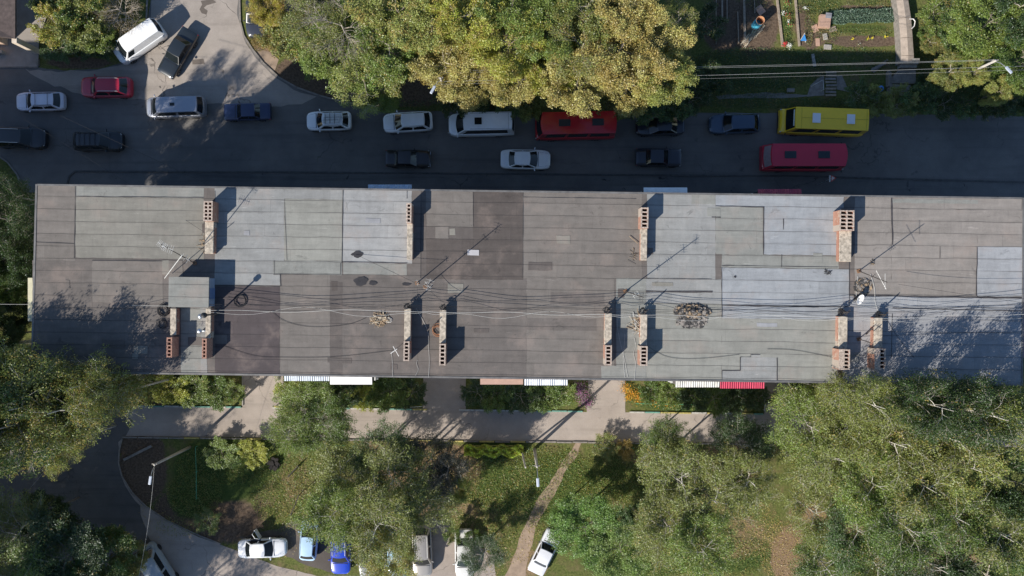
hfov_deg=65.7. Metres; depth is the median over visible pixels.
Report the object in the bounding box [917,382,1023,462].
tree
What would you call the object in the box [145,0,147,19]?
kerb
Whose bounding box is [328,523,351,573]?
parked car
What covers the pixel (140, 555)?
tree
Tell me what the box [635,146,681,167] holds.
parked car
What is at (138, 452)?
concrete beam
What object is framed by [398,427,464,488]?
tree
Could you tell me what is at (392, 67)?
tree
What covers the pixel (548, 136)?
side window
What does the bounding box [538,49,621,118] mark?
tree
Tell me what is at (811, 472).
tree
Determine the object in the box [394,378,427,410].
bush
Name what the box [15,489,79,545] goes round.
tree
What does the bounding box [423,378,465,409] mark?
entrance path
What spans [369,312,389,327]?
stick heap
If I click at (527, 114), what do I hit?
bush
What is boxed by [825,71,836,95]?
garden steps
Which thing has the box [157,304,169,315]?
cable coil
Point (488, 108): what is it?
bush
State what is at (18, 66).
kerb
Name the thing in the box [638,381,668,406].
bush
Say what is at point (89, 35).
bush
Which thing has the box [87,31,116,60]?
bush
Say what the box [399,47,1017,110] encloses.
shaded weeds
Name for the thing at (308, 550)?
parked car
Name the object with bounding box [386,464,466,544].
tree
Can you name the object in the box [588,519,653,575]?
tree
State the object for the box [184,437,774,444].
painted kerb
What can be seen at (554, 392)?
bush
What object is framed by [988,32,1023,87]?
tree
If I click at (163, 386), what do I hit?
bush
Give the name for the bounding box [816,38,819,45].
paving slab
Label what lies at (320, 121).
parked car
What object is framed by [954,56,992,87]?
tree
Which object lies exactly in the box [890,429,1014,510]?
tree
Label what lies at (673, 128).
parked car
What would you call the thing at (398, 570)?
tree
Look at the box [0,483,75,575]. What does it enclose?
tree
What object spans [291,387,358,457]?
tree
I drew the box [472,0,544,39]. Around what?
tree
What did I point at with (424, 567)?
parked car
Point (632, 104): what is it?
tree
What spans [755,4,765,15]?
paving slab
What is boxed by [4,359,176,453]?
tree
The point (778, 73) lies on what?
overhead cable
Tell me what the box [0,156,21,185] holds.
kerb
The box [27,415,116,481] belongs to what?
tree
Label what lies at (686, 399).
bush
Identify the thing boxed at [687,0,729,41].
bush
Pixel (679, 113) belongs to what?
bush
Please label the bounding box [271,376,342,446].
tree
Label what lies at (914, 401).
bush
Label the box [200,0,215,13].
asphalt patch
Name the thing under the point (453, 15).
tree
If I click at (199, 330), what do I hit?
vent cowl
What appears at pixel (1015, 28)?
tree
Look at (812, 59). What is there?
garden board
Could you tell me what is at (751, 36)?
stalk heap
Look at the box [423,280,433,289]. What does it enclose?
antenna mast
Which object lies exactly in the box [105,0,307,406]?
dry verge
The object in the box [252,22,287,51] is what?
bush
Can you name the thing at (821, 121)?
minibus
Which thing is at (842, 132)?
side window
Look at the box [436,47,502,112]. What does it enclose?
tree
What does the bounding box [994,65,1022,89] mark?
tree
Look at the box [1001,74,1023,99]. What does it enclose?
tree
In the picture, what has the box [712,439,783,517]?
tree
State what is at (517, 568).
dirt path
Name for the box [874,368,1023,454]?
tree
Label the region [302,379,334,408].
bush
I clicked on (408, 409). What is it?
painted kerb
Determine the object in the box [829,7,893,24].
cabbage bed
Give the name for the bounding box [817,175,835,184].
road sign
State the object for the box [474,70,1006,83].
overhead cable
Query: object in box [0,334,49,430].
tree
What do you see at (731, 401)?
bush
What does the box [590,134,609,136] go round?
side window
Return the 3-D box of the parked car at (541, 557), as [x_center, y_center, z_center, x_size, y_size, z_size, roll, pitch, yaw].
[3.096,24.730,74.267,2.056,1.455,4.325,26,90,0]
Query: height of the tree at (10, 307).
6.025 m
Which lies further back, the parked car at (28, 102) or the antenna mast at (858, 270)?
the parked car at (28, 102)
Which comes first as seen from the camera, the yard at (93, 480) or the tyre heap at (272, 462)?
the tyre heap at (272, 462)
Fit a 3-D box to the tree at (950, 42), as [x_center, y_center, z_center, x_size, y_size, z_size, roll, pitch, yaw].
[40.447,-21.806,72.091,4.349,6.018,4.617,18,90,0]
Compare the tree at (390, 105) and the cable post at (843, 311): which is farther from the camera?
the tree at (390, 105)
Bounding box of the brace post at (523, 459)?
[521,452,525,467]
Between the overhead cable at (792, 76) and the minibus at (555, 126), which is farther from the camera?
the minibus at (555, 126)
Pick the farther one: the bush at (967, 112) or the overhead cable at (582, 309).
the bush at (967, 112)
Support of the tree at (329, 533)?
on the ground at (240, 516)
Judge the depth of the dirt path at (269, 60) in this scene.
74.99 m
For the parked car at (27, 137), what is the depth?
73.78 m
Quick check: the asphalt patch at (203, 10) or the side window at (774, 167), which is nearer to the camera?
the side window at (774, 167)
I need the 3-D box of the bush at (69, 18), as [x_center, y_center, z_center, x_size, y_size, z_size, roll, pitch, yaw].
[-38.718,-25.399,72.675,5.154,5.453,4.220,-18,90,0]
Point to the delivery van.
(138, 42)
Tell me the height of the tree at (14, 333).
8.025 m
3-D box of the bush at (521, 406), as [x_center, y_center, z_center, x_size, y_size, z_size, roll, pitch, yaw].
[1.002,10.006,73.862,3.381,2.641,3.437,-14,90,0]
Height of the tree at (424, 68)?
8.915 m
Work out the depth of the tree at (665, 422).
68.33 m
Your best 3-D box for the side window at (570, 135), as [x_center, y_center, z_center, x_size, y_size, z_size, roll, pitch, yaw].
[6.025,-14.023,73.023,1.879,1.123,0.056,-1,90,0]
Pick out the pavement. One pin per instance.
(15, 55)
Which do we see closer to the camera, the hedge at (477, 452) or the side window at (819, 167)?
the side window at (819, 167)
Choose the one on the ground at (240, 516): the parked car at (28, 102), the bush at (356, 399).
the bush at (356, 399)
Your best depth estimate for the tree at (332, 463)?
67.66 m
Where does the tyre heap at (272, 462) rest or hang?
on the lawn grass at (481, 491)
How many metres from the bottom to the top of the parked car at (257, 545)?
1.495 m
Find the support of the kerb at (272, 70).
on the ground at (240, 516)
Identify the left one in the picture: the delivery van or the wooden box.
the delivery van
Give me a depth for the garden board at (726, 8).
74.88 m
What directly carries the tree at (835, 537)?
on the ground at (240, 516)
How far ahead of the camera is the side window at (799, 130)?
72.97 m
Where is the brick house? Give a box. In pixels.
[0,0,39,54]
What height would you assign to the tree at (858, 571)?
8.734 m
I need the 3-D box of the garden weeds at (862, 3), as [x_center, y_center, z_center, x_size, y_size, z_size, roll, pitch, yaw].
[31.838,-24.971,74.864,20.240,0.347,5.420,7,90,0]
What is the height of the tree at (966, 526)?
15.630 m
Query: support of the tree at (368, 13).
on the ground at (240, 516)
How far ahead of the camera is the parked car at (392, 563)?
73.68 m
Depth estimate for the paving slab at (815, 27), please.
74.90 m
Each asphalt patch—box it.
[192,59,204,64]
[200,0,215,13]
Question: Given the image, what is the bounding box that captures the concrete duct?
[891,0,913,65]
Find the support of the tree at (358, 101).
on the ground at (240, 516)
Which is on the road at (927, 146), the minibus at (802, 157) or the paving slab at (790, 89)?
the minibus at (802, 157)
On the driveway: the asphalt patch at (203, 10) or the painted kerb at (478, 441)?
the painted kerb at (478, 441)
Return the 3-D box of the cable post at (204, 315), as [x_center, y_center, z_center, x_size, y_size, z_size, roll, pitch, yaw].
[-22.256,1.970,58.550,0.400,2.900,0.390,0,90,0]
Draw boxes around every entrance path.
[242,375,282,407]
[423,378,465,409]
[587,380,624,413]
[764,382,789,414]
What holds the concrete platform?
on the ground at (240, 516)
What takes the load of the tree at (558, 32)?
on the ground at (240, 516)
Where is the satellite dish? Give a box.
[854,294,863,304]
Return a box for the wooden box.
[818,12,831,28]
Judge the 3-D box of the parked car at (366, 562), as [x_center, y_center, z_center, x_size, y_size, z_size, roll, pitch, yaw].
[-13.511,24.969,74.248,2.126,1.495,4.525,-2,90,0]
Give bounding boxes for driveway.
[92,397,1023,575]
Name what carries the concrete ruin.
on the ground at (240, 516)
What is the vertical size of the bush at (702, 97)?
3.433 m
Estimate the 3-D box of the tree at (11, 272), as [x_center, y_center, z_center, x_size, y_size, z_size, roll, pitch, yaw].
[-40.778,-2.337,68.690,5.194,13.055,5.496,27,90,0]
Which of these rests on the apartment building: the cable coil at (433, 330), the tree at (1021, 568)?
the cable coil at (433, 330)
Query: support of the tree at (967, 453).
on the ground at (240, 516)
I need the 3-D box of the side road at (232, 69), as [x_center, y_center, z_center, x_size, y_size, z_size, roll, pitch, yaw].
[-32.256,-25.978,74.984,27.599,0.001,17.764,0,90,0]
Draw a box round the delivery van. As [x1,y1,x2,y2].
[113,18,167,64]
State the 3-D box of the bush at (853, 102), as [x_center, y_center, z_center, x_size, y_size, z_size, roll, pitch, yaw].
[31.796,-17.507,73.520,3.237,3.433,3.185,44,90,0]
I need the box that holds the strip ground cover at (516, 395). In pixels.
[143,379,971,410]
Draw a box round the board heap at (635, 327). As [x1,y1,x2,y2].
[627,308,647,334]
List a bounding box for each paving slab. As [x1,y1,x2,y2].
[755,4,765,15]
[787,88,794,91]
[811,24,818,32]
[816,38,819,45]
[822,33,827,39]
[824,44,831,49]
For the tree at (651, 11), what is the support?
on the ground at (240, 516)
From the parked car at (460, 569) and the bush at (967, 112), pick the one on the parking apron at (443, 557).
the parked car at (460, 569)
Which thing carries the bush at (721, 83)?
on the ground at (240, 516)
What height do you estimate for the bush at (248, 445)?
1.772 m
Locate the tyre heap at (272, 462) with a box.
[266,457,279,470]
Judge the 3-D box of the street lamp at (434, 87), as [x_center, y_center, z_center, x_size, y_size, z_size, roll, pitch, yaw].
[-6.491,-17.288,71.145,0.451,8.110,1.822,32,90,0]
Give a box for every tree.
[0,168,34,223]
[0,181,34,259]
[0,212,10,258]
[0,223,33,289]
[0,272,27,303]
[0,312,31,352]
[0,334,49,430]
[0,340,30,352]
[0,342,144,459]
[0,367,42,437]
[0,376,137,479]
[0,417,62,482]
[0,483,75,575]
[0,528,69,575]
[1,296,31,331]
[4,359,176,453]
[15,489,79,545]
[17,507,108,575]
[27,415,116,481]
[42,344,155,421]
[60,523,138,575]
[104,538,150,575]
[244,0,287,26]
[259,401,314,458]
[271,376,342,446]
[274,0,350,61]
[285,475,367,556]
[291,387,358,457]
[296,0,383,72]
[298,0,383,94]
[303,440,388,515]
[329,44,405,120]
[330,467,418,575]
[343,410,419,483]
[344,0,435,49]
[347,436,438,527]
[349,68,401,113]
[352,526,422,575]
[353,3,421,90]
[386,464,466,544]
[393,0,467,56]
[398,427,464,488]
[405,18,479,103]
[419,448,473,500]
[425,0,510,50]
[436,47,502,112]
[441,474,474,504]
[465,2,551,83]
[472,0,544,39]
[489,49,547,110]
[505,0,574,63]
[516,36,583,97]
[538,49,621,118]
[545,492,621,570]
[546,1,622,92]
[549,0,627,42]
[549,495,589,530]
[576,0,666,92]
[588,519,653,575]
[592,0,668,45]
[599,45,657,118]
[612,499,666,549]
[623,488,709,575]
[626,5,696,87]
[634,425,726,526]
[635,410,695,472]
[636,42,699,107]
[660,0,699,42]
[660,503,742,575]
[668,451,764,555]
[705,408,779,481]
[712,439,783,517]
[763,383,847,471]
[772,418,885,498]
[776,478,842,556]
[788,527,871,575]
[799,383,893,462]
[808,370,911,436]
[813,483,901,575]
[818,438,921,533]
[828,404,947,491]
[831,525,917,575]
[858,367,988,444]
[860,480,956,573]
[868,435,971,535]
[870,523,988,575]
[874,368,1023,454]
[879,398,999,480]
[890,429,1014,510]
[906,467,1006,558]
[911,529,1021,575]
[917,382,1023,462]
[917,477,1023,575]
[921,47,970,92]
[940,17,995,66]
[945,0,1023,60]
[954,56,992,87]
[959,443,1023,527]
[968,74,1015,106]
[980,0,1023,49]
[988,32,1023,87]
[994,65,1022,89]
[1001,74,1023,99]
[1001,524,1023,575]
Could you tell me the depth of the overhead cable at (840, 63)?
67.90 m
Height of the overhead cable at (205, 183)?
7.822 m
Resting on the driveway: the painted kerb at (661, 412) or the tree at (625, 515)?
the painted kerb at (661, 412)
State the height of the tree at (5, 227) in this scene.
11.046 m
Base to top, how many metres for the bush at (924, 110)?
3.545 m
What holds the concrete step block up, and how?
on the ground at (240, 516)
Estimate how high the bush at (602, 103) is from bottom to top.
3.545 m
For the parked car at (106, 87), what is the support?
on the side road at (232, 69)
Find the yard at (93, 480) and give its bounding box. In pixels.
[0,407,150,575]
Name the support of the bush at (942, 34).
on the ground at (240, 516)
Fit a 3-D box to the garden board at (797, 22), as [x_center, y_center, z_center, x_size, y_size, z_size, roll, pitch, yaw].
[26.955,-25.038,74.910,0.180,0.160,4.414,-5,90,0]
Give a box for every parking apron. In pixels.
[240,516,332,572]
[410,517,495,575]
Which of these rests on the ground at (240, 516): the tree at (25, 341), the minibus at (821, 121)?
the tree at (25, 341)
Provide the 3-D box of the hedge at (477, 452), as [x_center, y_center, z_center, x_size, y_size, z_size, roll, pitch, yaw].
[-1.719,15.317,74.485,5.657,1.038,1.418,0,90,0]
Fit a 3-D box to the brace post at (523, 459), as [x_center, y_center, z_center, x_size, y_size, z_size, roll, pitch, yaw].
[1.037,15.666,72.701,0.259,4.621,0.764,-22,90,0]
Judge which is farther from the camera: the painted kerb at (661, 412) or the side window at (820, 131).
the painted kerb at (661, 412)
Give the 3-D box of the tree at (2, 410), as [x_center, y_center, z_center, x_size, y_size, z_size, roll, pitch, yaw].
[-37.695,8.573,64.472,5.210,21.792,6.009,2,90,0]
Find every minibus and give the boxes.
[447,111,514,137]
[535,111,616,141]
[759,142,847,172]
[777,106,868,137]
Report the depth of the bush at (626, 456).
74.08 m
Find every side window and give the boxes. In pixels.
[464,130,507,133]
[545,134,565,137]
[568,134,587,136]
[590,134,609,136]
[771,167,793,168]
[792,129,815,132]
[794,167,815,168]
[815,130,839,132]
[817,167,837,168]
[839,131,861,133]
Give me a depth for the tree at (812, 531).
68.89 m
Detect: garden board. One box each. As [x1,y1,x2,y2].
[721,0,722,19]
[726,0,727,17]
[737,11,738,43]
[743,0,745,42]
[776,0,783,46]
[794,0,800,46]
[811,54,815,66]
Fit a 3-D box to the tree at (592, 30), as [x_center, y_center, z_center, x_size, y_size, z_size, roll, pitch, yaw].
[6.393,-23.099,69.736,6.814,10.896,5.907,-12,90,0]
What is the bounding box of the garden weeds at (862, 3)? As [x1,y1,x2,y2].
[744,0,950,62]
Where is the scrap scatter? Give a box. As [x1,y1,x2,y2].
[676,315,706,328]
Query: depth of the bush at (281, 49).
72.53 m
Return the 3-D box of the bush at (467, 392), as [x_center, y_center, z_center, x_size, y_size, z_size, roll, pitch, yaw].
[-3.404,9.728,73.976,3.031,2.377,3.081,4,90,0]
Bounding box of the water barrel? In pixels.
[751,16,764,29]
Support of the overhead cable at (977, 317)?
attached to the apartment building
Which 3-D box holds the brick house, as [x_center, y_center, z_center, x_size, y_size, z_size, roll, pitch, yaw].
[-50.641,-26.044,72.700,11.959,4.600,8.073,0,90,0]
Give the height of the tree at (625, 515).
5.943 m
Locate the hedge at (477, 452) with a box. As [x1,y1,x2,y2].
[464,444,523,458]
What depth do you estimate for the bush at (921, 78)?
73.66 m
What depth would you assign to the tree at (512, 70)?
65.31 m
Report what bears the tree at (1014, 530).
on the ground at (240, 516)
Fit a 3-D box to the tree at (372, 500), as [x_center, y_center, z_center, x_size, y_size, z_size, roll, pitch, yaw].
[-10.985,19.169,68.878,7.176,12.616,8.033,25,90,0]
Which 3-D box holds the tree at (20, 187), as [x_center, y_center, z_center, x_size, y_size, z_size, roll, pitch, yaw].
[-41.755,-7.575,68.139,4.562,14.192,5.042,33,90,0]
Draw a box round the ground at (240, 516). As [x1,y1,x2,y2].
[0,0,1023,575]
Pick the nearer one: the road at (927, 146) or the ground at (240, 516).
the road at (927, 146)
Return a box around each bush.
[25,0,58,18]
[26,0,77,49]
[39,29,76,64]
[49,0,108,50]
[53,0,107,29]
[67,26,97,61]
[75,21,115,54]
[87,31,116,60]
[90,0,143,38]
[136,374,167,404]
[148,374,189,405]
[172,375,213,408]
[192,506,221,535]
[197,375,232,412]
[202,435,241,469]
[220,380,245,405]
[237,438,267,470]
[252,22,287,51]
[263,12,314,63]
[272,377,303,401]
[285,20,341,81]
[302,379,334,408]
[330,385,362,409]
[350,385,378,412]
[364,377,408,414]
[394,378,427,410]
[432,93,471,118]
[443,527,461,545]
[455,531,511,575]
[459,378,490,408]
[463,529,483,547]
[475,80,505,113]
[481,385,515,414]
[494,76,536,119]
[503,380,541,414]
[517,94,547,123]
[525,385,562,412]
[544,383,576,409]
[590,432,620,462]
[594,93,625,121]
[612,82,653,126]
[614,439,634,461]
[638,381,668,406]
[650,80,694,122]
[658,381,682,408]
[673,79,713,116]
[675,387,711,411]
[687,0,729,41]
[696,58,733,94]
[699,386,730,418]
[720,388,759,415]
[745,386,771,411]
[790,383,831,425]
[822,384,873,417]
[844,76,881,108]
[861,83,894,118]
[882,82,919,118]
[898,81,942,115]
[900,387,923,414]
[914,72,931,95]
[915,0,955,33]
[917,25,934,39]
[920,32,943,54]
[925,82,966,121]
[936,8,957,48]
[941,0,957,22]
[950,83,987,120]
[952,385,1009,412]
[974,86,1018,120]
[1001,94,1023,116]
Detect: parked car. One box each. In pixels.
[0,125,48,149]
[16,90,66,112]
[73,129,124,151]
[81,74,133,98]
[157,26,199,79]
[224,101,271,121]
[238,528,287,559]
[243,0,265,37]
[298,517,320,560]
[307,109,351,131]
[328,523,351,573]
[356,529,377,575]
[383,111,432,133]
[385,148,430,168]
[386,551,406,575]
[412,523,433,575]
[453,528,475,575]
[501,147,550,170]
[527,527,558,575]
[635,116,684,136]
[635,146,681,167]
[708,111,759,134]
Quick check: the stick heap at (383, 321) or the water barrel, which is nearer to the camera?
the stick heap at (383, 321)
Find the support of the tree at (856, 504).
on the ground at (240, 516)
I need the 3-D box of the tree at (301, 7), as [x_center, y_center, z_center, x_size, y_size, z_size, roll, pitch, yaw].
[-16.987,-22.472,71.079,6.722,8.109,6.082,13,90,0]
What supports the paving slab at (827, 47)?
on the ground at (240, 516)
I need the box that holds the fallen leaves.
[139,437,986,575]
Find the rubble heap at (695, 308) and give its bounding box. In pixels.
[673,303,710,318]
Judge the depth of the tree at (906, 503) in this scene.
60.84 m
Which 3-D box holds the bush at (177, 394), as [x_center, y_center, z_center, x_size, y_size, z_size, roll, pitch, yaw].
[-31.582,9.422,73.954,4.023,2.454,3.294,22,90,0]
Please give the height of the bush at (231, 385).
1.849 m
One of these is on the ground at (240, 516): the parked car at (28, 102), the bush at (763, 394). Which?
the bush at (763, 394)
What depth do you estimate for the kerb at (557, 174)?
74.90 m
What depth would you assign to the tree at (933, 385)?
56.34 m
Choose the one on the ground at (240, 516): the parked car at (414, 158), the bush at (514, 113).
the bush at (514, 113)
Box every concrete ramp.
[716,92,806,98]
[807,75,823,96]
[837,75,847,91]
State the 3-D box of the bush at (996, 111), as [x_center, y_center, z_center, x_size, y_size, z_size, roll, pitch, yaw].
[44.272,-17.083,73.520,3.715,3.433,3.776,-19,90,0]
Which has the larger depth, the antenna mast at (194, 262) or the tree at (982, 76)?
the tree at (982, 76)
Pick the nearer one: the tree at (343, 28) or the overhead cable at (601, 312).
the overhead cable at (601, 312)
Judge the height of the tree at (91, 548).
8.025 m
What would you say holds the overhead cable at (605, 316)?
attached to the apartment building
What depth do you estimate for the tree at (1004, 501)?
61.29 m
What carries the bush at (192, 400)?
on the ground at (240, 516)
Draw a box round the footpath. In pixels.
[68,172,1023,197]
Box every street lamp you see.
[148,446,190,484]
[430,77,443,93]
[533,447,539,486]
[966,59,1012,75]
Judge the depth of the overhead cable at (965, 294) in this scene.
58.77 m
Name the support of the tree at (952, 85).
on the ground at (240, 516)
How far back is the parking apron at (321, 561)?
74.98 m
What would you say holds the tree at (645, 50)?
on the ground at (240, 516)
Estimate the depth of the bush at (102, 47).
72.65 m
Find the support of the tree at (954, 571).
on the ground at (240, 516)
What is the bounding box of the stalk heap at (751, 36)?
[740,24,764,48]
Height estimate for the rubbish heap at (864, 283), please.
0.242 m
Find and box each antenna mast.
[157,240,196,264]
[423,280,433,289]
[623,289,646,301]
[857,269,887,286]
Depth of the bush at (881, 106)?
72.50 m
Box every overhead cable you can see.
[27,121,204,232]
[62,116,416,283]
[209,304,1014,312]
[209,310,1022,318]
[212,307,1018,321]
[218,306,1023,316]
[235,305,987,314]
[437,66,1012,81]
[447,60,992,72]
[451,60,968,70]
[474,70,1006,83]
[880,316,1000,317]
[899,284,1022,302]
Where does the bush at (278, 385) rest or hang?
on the ground at (240, 516)
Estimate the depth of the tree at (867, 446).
60.90 m
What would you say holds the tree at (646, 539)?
on the ground at (240, 516)
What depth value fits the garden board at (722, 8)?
74.83 m
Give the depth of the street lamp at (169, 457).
69.85 m
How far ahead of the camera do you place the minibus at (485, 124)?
72.45 m
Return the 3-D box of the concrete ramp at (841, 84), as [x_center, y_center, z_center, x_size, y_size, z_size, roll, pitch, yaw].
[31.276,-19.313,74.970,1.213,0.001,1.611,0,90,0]
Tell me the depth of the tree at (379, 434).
68.03 m
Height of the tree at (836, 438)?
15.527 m
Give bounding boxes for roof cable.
[224,346,392,357]
[853,332,995,336]
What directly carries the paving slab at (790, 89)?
on the ground at (240, 516)
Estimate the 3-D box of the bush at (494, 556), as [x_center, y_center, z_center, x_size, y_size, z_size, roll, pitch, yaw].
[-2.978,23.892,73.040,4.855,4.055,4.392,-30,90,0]
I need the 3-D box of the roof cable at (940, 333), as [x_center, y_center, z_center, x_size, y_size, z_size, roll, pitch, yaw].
[31.668,3.490,59.970,13.924,0.016,0.072,-2,90,0]
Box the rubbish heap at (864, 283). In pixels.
[853,277,872,295]
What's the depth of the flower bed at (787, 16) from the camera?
74.65 m
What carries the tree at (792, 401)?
on the ground at (240, 516)
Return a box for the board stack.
[871,59,887,72]
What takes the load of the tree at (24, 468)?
on the yard at (93, 480)
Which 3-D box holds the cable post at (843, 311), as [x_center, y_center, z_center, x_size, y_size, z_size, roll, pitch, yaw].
[24.718,1.787,59.250,0.500,1.500,0.577,27,90,0]
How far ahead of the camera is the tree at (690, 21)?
67.29 m
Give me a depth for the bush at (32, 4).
72.11 m
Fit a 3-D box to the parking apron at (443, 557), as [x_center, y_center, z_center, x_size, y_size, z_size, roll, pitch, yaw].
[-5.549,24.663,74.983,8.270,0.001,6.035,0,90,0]
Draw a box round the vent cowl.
[197,328,205,333]
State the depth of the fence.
74.50 m
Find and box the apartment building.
[28,184,1023,388]
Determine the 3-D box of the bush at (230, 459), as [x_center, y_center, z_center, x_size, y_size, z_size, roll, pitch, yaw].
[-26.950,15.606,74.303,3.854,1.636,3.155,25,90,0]
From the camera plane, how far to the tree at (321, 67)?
68.87 m
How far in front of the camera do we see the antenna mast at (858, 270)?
57.84 m
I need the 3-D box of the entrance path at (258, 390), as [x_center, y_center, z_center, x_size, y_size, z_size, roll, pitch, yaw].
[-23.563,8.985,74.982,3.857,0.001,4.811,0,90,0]
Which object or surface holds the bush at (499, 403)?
on the ground at (240, 516)
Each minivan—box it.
[138,541,178,575]
[147,94,206,119]
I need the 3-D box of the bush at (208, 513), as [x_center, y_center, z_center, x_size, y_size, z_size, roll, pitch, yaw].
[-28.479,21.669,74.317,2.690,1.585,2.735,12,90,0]
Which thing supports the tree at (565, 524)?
on the ground at (240, 516)
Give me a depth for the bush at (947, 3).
72.42 m
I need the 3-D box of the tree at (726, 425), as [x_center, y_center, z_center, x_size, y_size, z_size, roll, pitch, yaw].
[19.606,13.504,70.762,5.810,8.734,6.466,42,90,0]
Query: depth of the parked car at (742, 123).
73.86 m
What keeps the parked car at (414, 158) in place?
on the road at (927, 146)
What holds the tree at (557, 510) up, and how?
on the ground at (240, 516)
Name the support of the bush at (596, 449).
on the ground at (240, 516)
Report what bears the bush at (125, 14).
on the ground at (240, 516)
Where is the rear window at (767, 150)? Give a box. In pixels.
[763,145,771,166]
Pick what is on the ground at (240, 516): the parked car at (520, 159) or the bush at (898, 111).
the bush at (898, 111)
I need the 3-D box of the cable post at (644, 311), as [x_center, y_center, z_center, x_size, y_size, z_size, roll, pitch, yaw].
[9.818,1.736,59.250,0.623,1.500,0.599,0,90,0]
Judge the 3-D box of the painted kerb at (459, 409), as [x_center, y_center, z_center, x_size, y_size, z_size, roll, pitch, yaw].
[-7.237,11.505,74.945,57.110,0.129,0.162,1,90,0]
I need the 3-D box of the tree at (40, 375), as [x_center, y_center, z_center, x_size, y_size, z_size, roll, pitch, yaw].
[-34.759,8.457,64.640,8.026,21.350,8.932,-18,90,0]
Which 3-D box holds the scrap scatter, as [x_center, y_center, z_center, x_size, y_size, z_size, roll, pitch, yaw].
[13.580,2.510,59.942,2.436,0.170,1.144,0,90,0]
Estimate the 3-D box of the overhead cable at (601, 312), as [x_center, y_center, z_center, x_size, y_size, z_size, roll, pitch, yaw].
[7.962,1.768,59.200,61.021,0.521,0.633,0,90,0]
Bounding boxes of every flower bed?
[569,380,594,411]
[617,381,675,407]
[783,1,792,29]
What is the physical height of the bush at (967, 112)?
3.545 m
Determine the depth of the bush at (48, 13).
71.68 m
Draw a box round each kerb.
[0,66,37,67]
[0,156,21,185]
[75,170,1023,182]
[118,439,220,543]
[122,437,633,443]
[133,405,731,413]
[138,437,772,444]
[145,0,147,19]
[149,405,762,414]
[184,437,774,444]
[239,0,393,109]
[412,409,752,413]
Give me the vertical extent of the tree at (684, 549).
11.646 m
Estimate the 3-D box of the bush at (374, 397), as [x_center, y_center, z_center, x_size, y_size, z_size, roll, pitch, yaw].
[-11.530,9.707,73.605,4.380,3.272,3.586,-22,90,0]
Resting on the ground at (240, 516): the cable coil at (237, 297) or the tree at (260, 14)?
the tree at (260, 14)
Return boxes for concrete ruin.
[887,72,910,94]
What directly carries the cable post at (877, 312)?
on the apartment building
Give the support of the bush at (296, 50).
on the ground at (240, 516)
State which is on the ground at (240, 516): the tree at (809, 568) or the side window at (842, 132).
the tree at (809, 568)
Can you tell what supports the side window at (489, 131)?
in the minibus at (485, 124)
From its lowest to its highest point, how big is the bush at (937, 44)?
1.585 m
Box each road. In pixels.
[0,0,1023,191]
[26,0,316,106]
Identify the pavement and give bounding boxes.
[0,0,45,65]
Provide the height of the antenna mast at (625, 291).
4.405 m
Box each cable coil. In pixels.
[156,319,166,328]
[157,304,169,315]
[233,294,246,306]
[432,323,439,336]
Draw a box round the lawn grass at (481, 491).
[157,437,1021,575]
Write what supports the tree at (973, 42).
on the ground at (240, 516)
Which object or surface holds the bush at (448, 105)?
on the ground at (240, 516)
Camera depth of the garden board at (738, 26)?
74.83 m
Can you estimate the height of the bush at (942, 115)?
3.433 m
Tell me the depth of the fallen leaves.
74.96 m
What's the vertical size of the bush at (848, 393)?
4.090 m
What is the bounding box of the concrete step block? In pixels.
[897,58,919,68]
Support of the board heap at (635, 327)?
on the apartment building
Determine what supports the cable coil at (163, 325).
on the apartment building
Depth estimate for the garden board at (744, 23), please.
74.83 m
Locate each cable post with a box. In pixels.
[201,313,217,317]
[639,307,648,313]
[838,308,849,315]
[875,310,887,317]
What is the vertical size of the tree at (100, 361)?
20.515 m
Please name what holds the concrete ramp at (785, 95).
on the ground at (240, 516)
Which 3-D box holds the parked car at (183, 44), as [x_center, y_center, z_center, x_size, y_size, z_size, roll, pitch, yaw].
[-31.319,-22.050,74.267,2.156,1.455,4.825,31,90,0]
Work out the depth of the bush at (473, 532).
72.97 m
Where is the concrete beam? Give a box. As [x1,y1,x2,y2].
[123,445,152,460]
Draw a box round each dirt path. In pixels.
[255,48,278,72]
[505,443,580,575]
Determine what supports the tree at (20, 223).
on the ground at (240, 516)
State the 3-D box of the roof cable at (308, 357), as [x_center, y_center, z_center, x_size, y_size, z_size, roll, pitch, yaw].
[-15.275,4.914,59.950,13.230,0.021,0.802,1,90,0]
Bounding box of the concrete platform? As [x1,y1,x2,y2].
[886,69,915,87]
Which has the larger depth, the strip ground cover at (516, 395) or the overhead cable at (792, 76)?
the strip ground cover at (516, 395)
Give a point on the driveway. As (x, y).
(198, 557)
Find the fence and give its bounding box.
[195,446,198,498]
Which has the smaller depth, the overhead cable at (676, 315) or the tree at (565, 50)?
the overhead cable at (676, 315)

